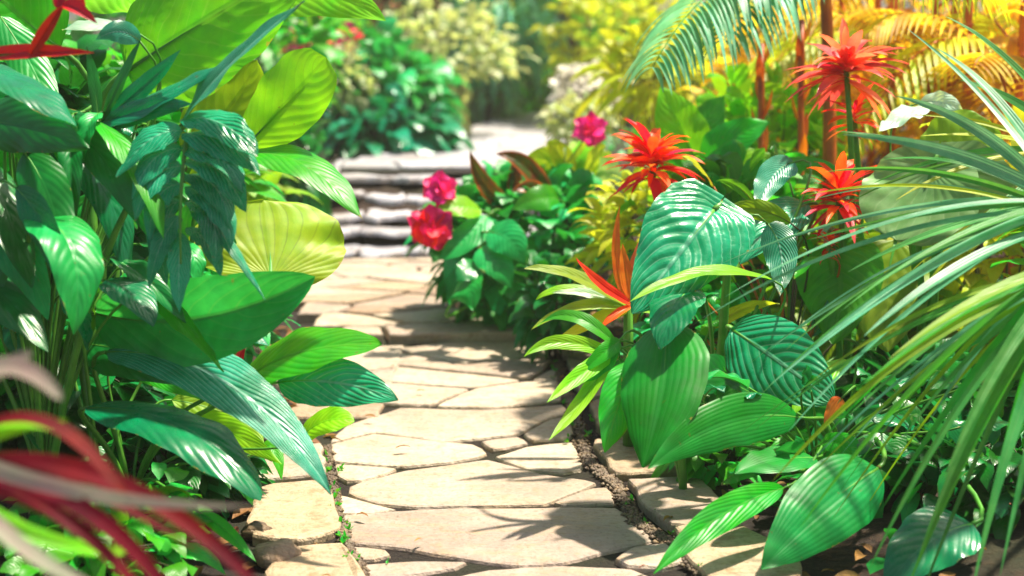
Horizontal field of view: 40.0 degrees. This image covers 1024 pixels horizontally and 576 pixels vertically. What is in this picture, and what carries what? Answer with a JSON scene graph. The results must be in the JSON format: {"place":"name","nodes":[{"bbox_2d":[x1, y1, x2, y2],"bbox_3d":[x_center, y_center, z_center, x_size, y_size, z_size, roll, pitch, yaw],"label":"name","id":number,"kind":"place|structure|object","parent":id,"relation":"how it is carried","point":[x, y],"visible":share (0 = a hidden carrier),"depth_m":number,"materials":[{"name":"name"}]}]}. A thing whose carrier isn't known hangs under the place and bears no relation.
{"place":"outdoors","nodes":[
{"label":"outdoors","id":0,"kind":"place"},
{"bbox_2d":[334,109,566,172],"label":"path","id":1,"kind":"structure","parent":0,"point":[491,138],"depth_m":10.10,"materials":[{"name":"grey stone"}]},
{"bbox_2d":[0,30,1023,575],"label":"ground","id":2,"kind":"structure","parent":0,"point":[838,558],"depth_m":3.27,"materials":[{"name":"soil"}]},
{"bbox_2d":[0,60,8,173],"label":"broadleaf shrub","id":3,"kind":"object","parent":2,"relation":"on","point":[2,95],"depth_m":3.80,"materials":[{"name":"green plant"}]},
{"bbox_2d":[0,0,96,59],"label":"heliconia","id":4,"kind":"object","parent":2,"relation":"on","point":[37,47],"visible":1,"depth_m":2.73,"materials":[{"name":"red plant"}]},
{"bbox_2d":[0,419,123,554],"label":"cordyline","id":5,"kind":"object","parent":2,"relation":"on","point":[34,534],"visible":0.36,"depth_m":1.80,"materials":[{"name":"green plant"}]},
{"bbox_2d":[0,262,177,481],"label":"broadleaf shrub","id":6,"kind":"object","parent":2,"relation":"on","point":[122,389],"visible":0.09,"depth_m":3.41,"materials":[{"name":"green plant"}]},
{"bbox_2d":[0,24,188,282],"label":"broadleaf shrub","id":7,"kind":"object","parent":2,"relation":"on","point":[73,89],"visible":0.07,"depth_m":4.11,"materials":[{"name":"green plant"}]},
{"bbox_2d":[64,11,125,58],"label":"hedge bush","id":8,"kind":"object","parent":2,"relation":"on","point":[77,34],"visible":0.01,"depth_m":15.76,"materials":[{"name":"green plant"}]},
{"bbox_2d":[0,462,226,575],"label":"ground plant","id":9,"kind":"object","parent":2,"relation":"on","point":[169,548],"visible":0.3,"depth_m":2.92,"materials":[{"name":"green plant"}]},
{"bbox_2d":[0,412,254,575],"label":"cordyline","id":10,"kind":"object","parent":2,"relation":"on","point":[99,471],"visible":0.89,"depth_m":1.72,"materials":[{"name":"red plant"}]},
{"bbox_2d":[0,350,259,575],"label":"cordyline","id":11,"kind":"object","parent":2,"relation":"on","point":[18,364],"visible":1,"depth_m":1.70,"materials":[{"name":"pink plant"}]},
{"bbox_2d":[0,0,304,454],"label":"split leaf philodendron","id":12,"kind":"object","parent":2,"relation":"on","point":[57,155],"visible":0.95,"depth_m":2.97,"materials":[{"name":"green plant"}]},
{"bbox_2d":[80,402,274,520],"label":"broadleaf shrub","id":13,"kind":"object","parent":2,"relation":"on","point":[210,488],"visible":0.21,"depth_m":3.38,"materials":[{"name":"green plant"}]},
{"bbox_2d":[62,39,296,279],"bbox_3d":[-1.186,-0.276,4.595,0.892,1.176,0.974,0,10,0],"label":"broadleaf shrub","id":14,"kind":"object","parent":2,"relation":"on","point":[263,187],"visible":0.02,"depth_m":4.62,"materials":[{"name":"green plant"}]},
{"bbox_2d":[68,271,314,462],"bbox_3d":[-0.736,0.239,3.185,0.413,0.606,0.560,-5,11,-29],"label":"banana plant","id":15,"kind":"object","parent":2,"relation":"on","point":[230,314],"visible":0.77,"depth_m":3.07,"materials":[{"name":"green plant"}]},
{"bbox_2d":[0,0,385,394],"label":"elephant ear","id":16,"kind":"object","parent":2,"relation":"on","point":[203,34],"visible":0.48,"depth_m":3.52},
{"bbox_2d":[106,12,359,172],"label":"broadleaf shrub","id":17,"kind":"object","parent":2,"relation":"on","point":[319,32],"visible":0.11,"depth_m":8.30,"materials":[{"name":"green plant"}]},
{"bbox_2d":[169,267,300,364],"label":"broadleaf shrub","id":18,"kind":"object","parent":2,"relation":"on","point":[271,337],"visible":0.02,"depth_m":4.26,"materials":[{"name":"green plant"}]},
{"bbox_2d":[77,327,397,561],"bbox_3d":[-0.642,0.332,3.147,0.791,0.471,0.564,0,10,0],"label":"calathea","id":19,"kind":"object","parent":2,"relation":"on","point":[217,422],"visible":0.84,"depth_m":3.08,"materials":[{"name":"green plant"}]},
{"bbox_2d":[236,349,244,358],"bbox_3d":[-0.716,0.320,3.455,0.065,0.448,0.213,-6,11,-32],"label":"ginger bud","id":20,"kind":"object","parent":2,"relation":"on","point":[241,354],"visible":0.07,"depth_m":3.35,"materials":[{"name":"red plant"}]},
{"bbox_2d":[157,48,361,354],"bbox_3d":[-0.608,-0.037,3.518,0.866,1.110,0.357,9,13,42],"label":"canna lily","id":21,"kind":"object","parent":2,"relation":"on","point":[282,103],"visible":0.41,"depth_m":3.44,"materials":[{"name":"green plant"}]},
{"bbox_2d":[245,169,323,204],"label":"broadleaf shrub","id":22,"kind":"object","parent":2,"relation":"on","point":[273,179],"visible":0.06,"depth_m":5.57,"materials":[{"name":"green plant"}]},
{"bbox_2d":[273,119,345,216],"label":"broadleaf shrub","id":23,"kind":"object","parent":2,"relation":"on","point":[307,140],"visible":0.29,"depth_m":7.84,"materials":[{"name":"green plant"}]},
{"bbox_2d":[257,18,374,65],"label":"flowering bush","id":24,"kind":"object","parent":2,"relation":"on","point":[358,21],"visible":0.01,"depth_m":17.34,"materials":[{"name":"green plant"}]},
{"bbox_2d":[279,16,366,64],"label":"flowering bush","id":25,"kind":"object","parent":2,"relation":"on","point":[349,24],"visible":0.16,"depth_m":10.76,"materials":[{"name":"red plant"}]},
{"bbox_2d":[318,41,389,146],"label":"variegated bush","id":26,"kind":"object","parent":2,"relation":"on","point":[351,97],"visible":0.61,"depth_m":10.52,"materials":[{"name":"beige plant"}]},
{"bbox_2d":[302,190,431,205],"bbox_3d":[-0.562,-0.539,8.383,1.587,0.098,0.452,0,10,0],"label":"stone step","id":27,"kind":"object","parent":2,"relation":"on","point":[390,200],"visible":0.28,"depth_m":8.24,"materials":[{"name":"grey stone"}]},
{"bbox_2d":[311,0,432,53],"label":"hedge bush","id":28,"kind":"object","parent":2,"relation":"on","point":[389,8],"visible":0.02,"depth_m":17.83,"materials":[{"name":"green plant"}]},
{"bbox_2d":[354,0,400,30],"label":"broadleaf tree","id":29,"kind":"object","parent":2,"relation":"on","point":[390,1],"visible":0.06,"depth_m":22.42,"materials":[{"name":"green plant"}]},
{"bbox_2d":[344,244,430,258],"bbox_3d":[-0.490,-0.187,7.577,1.578,0.084,0.461,0,10,0],"label":"stone step","id":30,"kind":"object","parent":2,"relation":"on","point":[360,251],"visible":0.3,"depth_m":7.46,"materials":[{"name":"grey stone"}]},
{"bbox_2d":[309,17,471,145],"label":"broadleaf shrub","id":31,"kind":"object","parent":2,"relation":"on","point":[383,50],"visible":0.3,"depth_m":10.92,"materials":[{"name":"green plant"}]},
{"bbox_2d":[316,82,474,159],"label":"broadleaf shrub","id":32,"kind":"object","parent":2,"relation":"on","point":[425,130],"visible":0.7,"depth_m":10.23,"materials":[{"name":"teal plant"}]},
{"bbox_2d":[336,168,462,185],"bbox_3d":[-0.541,-0.669,8.717,1.691,0.106,0.583,0,10,0],"label":"stone step","id":33,"kind":"object","parent":2,"relation":"on","point":[373,178],"visible":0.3,"depth_m":8.52,"materials":[{"name":"grey stone"}]},
{"bbox_2d":[349,0,455,55],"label":"broadleaf shrub","id":34,"kind":"object","parent":2,"relation":"on","point":[394,5],"visible":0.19,"depth_m":14.25,"materials":[{"name":"green plant"}]},
{"bbox_2d":[401,0,465,34],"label":"broadleaf tree","id":35,"kind":"object","parent":2,"relation":"on","point":[403,5],"visible":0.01,"depth_m":17.47,"materials":[{"name":"green plant"}]},
{"bbox_2d":[340,225,537,241],"bbox_3d":[-0.438,-0.309,7.841,1.749,0.098,0.427,0,10,0],"label":"stone step","id":36,"kind":"object","parent":2,"relation":"on","point":[359,233],"visible":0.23,"depth_m":7.79,"materials":[{"name":"grey stone"}]},
{"bbox_2d":[332,208,546,223],"bbox_3d":[-0.386,-0.424,8.100,1.885,0.104,0.442,0,10,0],"label":"stone step","id":37,"kind":"object","parent":2,"relation":"on","point":[374,215],"visible":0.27,"depth_m":7.97,"materials":[{"name":"grey stone"}]},
{"bbox_2d":[376,0,540,133],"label":"variegated bush","id":38,"kind":"object","parent":2,"relation":"on","point":[444,31],"visible":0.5,"depth_m":11.98,"materials":[{"name":"beige plant"}]},
{"bbox_2d":[458,37,529,124],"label":"broadleaf shrub","id":39,"kind":"object","parent":2,"relation":"on","point":[475,117],"visible":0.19,"depth_m":15.03,"materials":[{"name":"green plant"}]},
{"bbox_2d":[412,0,586,121],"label":"weeping bush","id":40,"kind":"object","parent":2,"relation":"on","point":[527,23],"visible":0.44,"depth_m":14.49,"materials":[{"name":"green plant"}]},
{"bbox_2d":[470,151,563,252],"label":"ti plant","id":41,"kind":"object","parent":2,"relation":"on","point":[530,170],"visible":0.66,"depth_m":5.44,"materials":[{"name":"brown plant"}]},
{"bbox_2d":[403,110,638,330],"bbox_3d":[-0.049,-0.224,5.633,0.993,0.966,1.154,8,12,38],"label":"flowering bush","id":42,"kind":"object","parent":2,"relation":"on","point":[480,255],"visible":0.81,"depth_m":5.38,"materials":[{"name":"green plant"}]},
{"bbox_2d":[529,46,556,108],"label":"variegated bush","id":43,"kind":"object","parent":2,"relation":"on","point":[548,93],"visible":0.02,"depth_m":17.38,"materials":[{"name":"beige plant"}]},
{"bbox_2d":[457,0,636,114],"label":"hedge bush","id":44,"kind":"object","parent":2,"relation":"on","point":[535,104],"visible":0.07,"depth_m":16.23,"materials":[{"name":"green plant"}]},
{"bbox_2d":[447,0,646,44],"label":"broadleaf tree","id":45,"kind":"object","parent":2,"relation":"on","point":[592,29],"visible":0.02,"depth_m":16.57,"materials":[{"name":"yellow plant"}]},
{"bbox_2d":[510,0,585,118],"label":"broadleaf tree","id":46,"kind":"object","parent":2,"relation":"on","point":[563,15],"visible":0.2,"depth_m":14.96,"materials":[{"name":"yellow plant"}]},
{"bbox_2d":[500,248,623,362],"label":"bush","id":47,"kind":"object","parent":2,"relation":"on","point":[529,311],"visible":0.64,"depth_m":5.03,"materials":[{"name":"green plant"}]},
{"bbox_2d":[528,139,621,246],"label":"bird nest fern","id":48,"kind":"object","parent":2,"relation":"on","point":[555,152],"visible":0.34,"depth_m":5.63,"materials":[{"name":"green plant"}]},
{"bbox_2d":[533,88,625,148],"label":"shrub","id":49,"kind":"object","parent":2,"relation":"on","point":[563,129],"visible":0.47,"depth_m":8.31,"materials":[{"name":"beige plant"}]},
{"bbox_2d":[524,206,638,446],"bbox_3d":[0.249,0.147,3.822,0.435,0.742,0.241,0,10,0],"label":"bromeliad","id":50,"kind":"object","parent":2,"relation":"on","point":[612,302],"visible":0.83,"depth_m":3.76,"materials":[{"name":"green plant"}]},
{"bbox_2d":[547,57,634,118],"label":"flowering bush","id":51,"kind":"object","parent":2,"relation":"on","point":[568,73],"visible":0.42,"depth_m":9.12,"materials":[{"name":"white plant"}]},
{"bbox_2d":[559,0,633,17],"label":"broadleaf tree","id":52,"kind":"object","parent":2,"relation":"on","point":[624,1],"visible":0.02,"depth_m":21.26,"materials":[{"name":"yellow plant"}]},
{"bbox_2d":[521,0,711,126],"bbox_3d":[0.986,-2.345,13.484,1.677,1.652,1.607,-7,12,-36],"label":"broadleaf shrub","id":53,"kind":"object","parent":2,"relation":"on","point":[629,10],"visible":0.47,"depth_m":13.36,"materials":[{"name":"yellow plant"}]},
{"bbox_2d":[524,310,709,489],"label":"broadleaf plant","id":54,"kind":"object","parent":2,"relation":"on","point":[651,395],"visible":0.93,"depth_m":3.28,"materials":[{"name":"green plant"}]},
{"bbox_2d":[565,167,670,323],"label":"bush","id":55,"kind":"object","parent":2,"relation":"on","point":[600,219],"visible":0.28,"depth_m":4.85,"materials":[{"name":"yellow plant"}]},
{"bbox_2d":[570,4,731,166],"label":"broadleaf shrub","id":56,"kind":"object","parent":2,"relation":"on","point":[643,93],"visible":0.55,"depth_m":7.10,"materials":[{"name":"yellow plant"}]},
{"bbox_2d":[602,117,704,203],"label":"bromeliad flower","id":57,"kind":"object","parent":2,"relation":"on","point":[654,149],"visible":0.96,"depth_m":4.17,"materials":[{"name":"red plant"}]},
{"bbox_2d":[583,0,788,108],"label":"hedge bush","id":58,"kind":"object","parent":2,"relation":"on","point":[709,85],"visible":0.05,"depth_m":16.53,"materials":[{"name":"yellow plant"}]},
{"bbox_2d":[614,281,777,405],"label":"bush","id":59,"kind":"object","parent":2,"relation":"on","point":[714,301],"visible":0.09,"depth_m":4.07,"materials":[{"name":"green plant"}]},
{"bbox_2d":[632,87,769,201],"bbox_3d":[0.702,-0.224,4.926,0.514,0.953,0.327,3,10,18],"label":"spathiphyllum","id":60,"kind":"object","parent":2,"relation":"on","point":[706,128],"visible":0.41,"depth_m":4.90,"materials":[{"name":"green plant"}]},
{"bbox_2d":[651,406,773,489],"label":"ground plant","id":61,"kind":"object","parent":2,"relation":"on","point":[695,467],"visible":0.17,"depth_m":3.66,"materials":[{"name":"green plant"}]},
{"bbox_2d":[611,139,833,330],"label":"broadleaf shrub","id":62,"kind":"object","parent":2,"relation":"on","point":[727,162],"visible":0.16,"depth_m":4.53,"materials":[{"name":"green plant"}]},
{"bbox_2d":[630,155,817,475],"bbox_3d":[0.585,0.116,3.613,0.276,0.857,0.929,7,12,36],"label":"calathea","id":63,"kind":"object","parent":2,"relation":"on","point":[695,234],"visible":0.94,"depth_m":3.45,"materials":[{"name":"teal plant"}]},
{"bbox_2d":[638,145,873,407],"bbox_3d":[0.691,0.010,4.021,0.793,0.813,0.578,0,10,0],"label":"mixed leaf clump","id":64,"kind":"object","parent":2,"relation":"on","point":[768,212],"visible":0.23,"depth_m":3.89,"materials":[{"name":"green plant"}]},
{"bbox_2d":[751,35,772,268],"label":"ginger stalk","id":65,"kind":"object","parent":2,"relation":"on","point":[763,138],"visible":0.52,"depth_m":5.00,"materials":[{"name":"orange plant"}]},
{"bbox_2d":[695,61,866,281],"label":"broadleaf shrub","id":66,"kind":"object","parent":2,"relation":"on","point":[740,101],"visible":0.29,"depth_m":5.45,"materials":[{"name":"green plant"}]},
{"bbox_2d":[675,6,903,196],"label":"broadleaf shrub","id":67,"kind":"object","parent":2,"relation":"on","point":[718,68],"visible":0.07,"depth_m":6.55,"materials":[{"name":"yellow plant"}]},
{"bbox_2d":[791,11,812,175],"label":"ginger stalk","id":68,"kind":"object","parent":2,"relation":"on","point":[802,129],"visible":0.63,"depth_m":4.90,"materials":[{"name":"orange plant"}]},
{"bbox_2d":[648,314,983,575],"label":"hosta","id":69,"kind":"object","parent":2,"relation":"on","point":[718,424],"visible":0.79,"depth_m":3.15,"materials":[{"name":"green plant"}]},
{"bbox_2d":[722,0,909,88],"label":"hedge bush","id":70,"kind":"object","parent":2,"relation":"on","point":[852,7],"depth_m":17.66,"materials":[{"name":"yellow plant"}]},
{"bbox_2d":[621,0,1012,215],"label":"feather palm","id":71,"kind":"object","parent":2,"relation":"on","point":[722,13],"visible":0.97,"depth_m":4.37,"materials":[{"name":"green plant"}]},
{"bbox_2d":[808,228,845,359],"bbox_3d":[0.869,0.123,3.896,0.121,0.583,0.112,0,10,0],"label":"torch ginger","id":72,"kind":"object","parent":2,"relation":"on","point":[839,344],"visible":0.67,"depth_m":3.86,"materials":[{"name":"red plant"}]},
{"bbox_2d":[708,191,963,367],"bbox_3d":[1.057,0.122,4.516,0.918,0.894,0.871,0,10,0],"label":"broadleaf shrub","id":73,"kind":"object","parent":2,"relation":"on","point":[831,352],"visible":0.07,"depth_m":4.35,"materials":[{"name":"green plant"}]},
{"bbox_2d":[798,151,876,373],"bbox_3d":[0.903,0.014,3.882,0.260,0.794,0.283,0,10,0],"label":"torch ginger","id":74,"kind":"object","parent":2,"relation":"on","point":[840,179],"visible":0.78,"depth_m":3.83,"materials":[{"name":"red plant"}]},
{"bbox_2d":[786,18,908,367],"bbox_3d":[0.947,-0.203,4.064,0.338,1.140,0.328,4,10,21],"label":"torch ginger","id":75,"kind":"object","parent":2,"relation":"on","point":[850,54],"visible":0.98,"depth_m":3.99,"materials":[{"name":"red plant"}]},
{"bbox_2d":[822,83,878,353],"bbox_3d":[0.993,-0.128,4.173,0.183,0.952,0.182,0,10,0],"label":"torch ginger","id":76,"kind":"object","parent":2,"relation":"on","point":[857,106],"visible":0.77,"depth_m":4.10,"materials":[{"name":"red plant"}]},
{"bbox_2d":[700,365,1008,506],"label":"peace lily","id":77,"kind":"object","parent":2,"relation":"on","point":[793,441],"visible":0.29,"depth_m":3.38,"materials":[{"name":"green plant"}]},
{"bbox_2d":[705,16,1023,575],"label":"fan palm","id":78,"kind":"object","parent":2,"relation":"on","point":[998,360],"visible":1,"depth_m":2.89,"materials":[{"name":"green plant"}]},
{"bbox_2d":[716,0,1013,198],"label":"cane palm","id":79,"kind":"object","parent":2,"relation":"on","point":[841,10],"visible":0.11,"depth_m":6.14,"materials":[{"name":"yellow plant"}]},
{"bbox_2d":[717,0,1021,157],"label":"cane palm","id":80,"kind":"object","parent":2,"relation":"on","point":[1009,44],"visible":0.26,"depth_m":5.29,"materials":[{"name":"yellow plant"}]},
{"bbox_2d":[734,0,1018,173],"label":"broadleaf shrub","id":81,"kind":"object","parent":2,"relation":"on","point":[901,5],"visible":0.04,"depth_m":7.41,"materials":[{"name":"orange plant"}]},
{"bbox_2d":[771,338,1020,462],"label":"broadleaf shrub","id":82,"kind":"object","parent":2,"relation":"on","point":[877,360],"visible":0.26,"depth_m":3.73,"materials":[{"name":"green plant"}]},
{"bbox_2d":[795,90,1015,388],"bbox_3d":[1.092,-0.053,3.767,0.470,0.934,0.502,-4,11,-24],"label":"giant leaf plant","id":83,"kind":"object","parent":2,"relation":"on","point":[824,284],"visible":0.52,"depth_m":3.81,"materials":[{"name":"green plant"}]},
{"bbox_2d":[835,0,1023,279],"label":"cane palm","id":84,"kind":"object","parent":2,"relation":"on","point":[886,26],"visible":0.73,"depth_m":4.88,"materials":[{"name":"yellow plant"}]},
{"bbox_2d":[858,0,1019,258],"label":"broadleaf shrub","id":85,"kind":"object","parent":2,"relation":"on","point":[911,132],"visible":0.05,"depth_m":6.08,"materials":[{"name":"yellow plant"}]},
{"bbox_2d":[857,396,1023,539],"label":"ground plant","id":86,"kind":"object","parent":2,"relation":"on","point":[933,474],"visible":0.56,"depth_m":3.26,"materials":[{"name":"green plant"}]},
{"bbox_2d":[895,1,985,87],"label":"hedge bush","id":87,"kind":"object","parent":2,"relation":"on","point":[977,11],"depth_m":15.72,"materials":[{"name":"yellow plant"}]},
{"bbox_2d":[876,105,1023,363],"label":"broadleaf shrub","id":88,"kind":"object","parent":2,"relation":"on","point":[982,273],"visible":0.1,"depth_m":4.22,"materials":[{"name":"yellow plant"}]},
{"bbox_2d":[960,227,1023,387],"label":"broadleaf shrub","id":89,"kind":"object","parent":2,"relation":"on","point":[1015,261],"visible":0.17,"depth_m":3.92,"materials":[{"name":"green plant"}]},
{"bbox_2d":[198,258,836,575],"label":"path","id":90,"kind":"structure","parent":0,"point":[481,474],"depth_m":3.70,"materials":[{"name":"stone"}]},
{"bbox_2d":[240,521,272,540],"bbox_3d":[-0.596,0.567,3.284,0.077,0.044,0.059,0,10,0],"label":"rock","id":91,"kind":"object","parent":90,"relation":"on","point":[246,531],"visible":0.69,"depth_m":3.27,"materials":[{"name":"beige stone"}]},
{"bbox_2d":[252,538,301,569],"bbox_3d":[-0.523,0.593,3.116,0.113,0.066,0.100,0,10,0],"label":"rock","id":92,"kind":"object","parent":90,"relation":"on","point":[266,555],"visible":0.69,"depth_m":3.09,"materials":[{"name":"beige stone"}]},
{"bbox_2d":[323,444,370,575],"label":"gravel","id":93,"kind":"structure","parent":90,"relation":"on","point":[349,543],"depth_m":3.45,"materials":[{"name":"beige gravel"}]},
{"bbox_2d":[322,365,672,575],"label":"leaf litter","id":94,"kind":"object","parent":90,"relation":"on","point":[666,516],"visible":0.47,"depth_m":3.37,"materials":[{"name":"brown plant"}]},
{"bbox_2d":[319,359,702,565],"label":"weeds","id":95,"kind":"object","parent":90,"relation":"on","point":[344,535],"visible":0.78,"depth_m":3.54,"materials":[{"name":"green plant"}]},
{"bbox_2d":[35,162,1012,575],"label":"leaf litter","id":96,"kind":"object","parent":90,"relation":"on","point":[315,440],"visible":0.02,"depth_m":3.23,"materials":[{"name":"brown plant"}]},
{"bbox_2d":[172,127,1010,573],"bbox_3d":[-0.415,-0.373,7.207,5.852,0.578,9.762,0,10,0],"label":"ground cover","id":97,"kind":"object","parent":90,"relation":"on","point":[910,507],"visible":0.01,"depth_m":3.24,"materials":[{"name":"green plant"}]},
{"bbox_2d":[69,0,982,29],"label":"sky","id":98,"kind":"structure","parent":0,"point":[71,18],"materials":[{"name":"white"}]},
{"bbox_2d":[550,359,701,575],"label":"gravel","id":99,"kind":"structure","parent":0,"point":[618,489],"depth_m":3.68,"materials":[{"name":"brown gravel"}]}
]}

